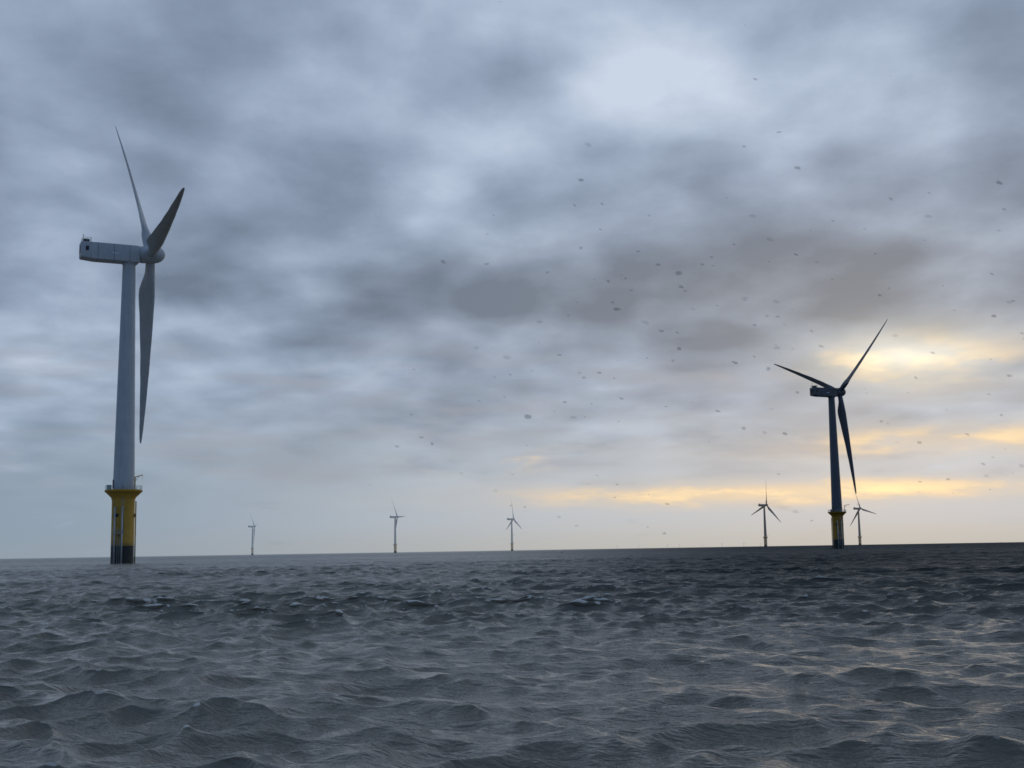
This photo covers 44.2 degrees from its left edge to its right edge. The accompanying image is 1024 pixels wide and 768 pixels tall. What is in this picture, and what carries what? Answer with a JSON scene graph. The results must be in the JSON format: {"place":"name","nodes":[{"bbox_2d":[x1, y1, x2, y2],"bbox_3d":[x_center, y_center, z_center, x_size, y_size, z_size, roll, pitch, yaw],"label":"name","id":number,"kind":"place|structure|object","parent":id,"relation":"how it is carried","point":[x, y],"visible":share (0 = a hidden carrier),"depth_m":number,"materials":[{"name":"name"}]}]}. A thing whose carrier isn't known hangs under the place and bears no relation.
{"place":"outdoors","nodes":[
{"label":"outdoors","id":0,"kind":"place"},
{"bbox_2d":[0,542,1023,767],"bbox_3d":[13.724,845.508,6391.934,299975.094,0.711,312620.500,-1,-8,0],"label":"sea","id":1,"kind":"structure","parent":0,"point":[875,656],"depth_m":21.06,"materials":[{"name":"liquid"}]},
{"bbox_2d":[79,126,184,563],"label":"turbine","id":2,"kind":"object","parent":1,"relation":"in","point":[124,493],"visible":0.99,"depth_m":327.96,"materials":[{"name":"grey paint"}]},
{"bbox_2d":[248,514,256,554],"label":"turbine","id":3,"kind":"object","parent":1,"relation":"in","point":[252,547],"visible":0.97,"depth_m":3597.64,"materials":[{"name":"grey paint"}]},
{"bbox_2d":[390,501,404,552],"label":"turbine","id":4,"kind":"object","parent":1,"relation":"in","point":[395,525],"visible":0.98,"depth_m":2857.29,"materials":[{"name":"grey paint"}]},
{"bbox_2d":[506,501,521,550],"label":"turbine","id":5,"kind":"object","parent":1,"relation":"in","point":[512,519],"visible":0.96,"depth_m":3230.64,"materials":[{"name":"grey paint"}]},
{"bbox_2d":[752,494,779,546],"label":"turbine","id":6,"kind":"object","parent":1,"relation":"in","point":[765,537],"visible":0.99,"depth_m":2452.95,"materials":[{"name":"metal"}]},
{"bbox_2d":[774,319,887,548],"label":"turbine","id":7,"kind":"object","parent":1,"relation":"in","point":[837,512],"visible":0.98,"depth_m":655.09,"materials":[{"name":"metal"}]},
{"bbox_2d":[850,493,875,545],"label":"turbine","id":8,"kind":"object","parent":1,"relation":"in","point":[859,530],"visible":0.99,"depth_m":2786.80,"materials":[{"name":"metal"}]},
{"bbox_2d":[0,0,1023,558],"label":"sky","id":9,"kind":"structure","parent":0,"point":[451,263],"materials":[{"name":"grey"}]}
]}

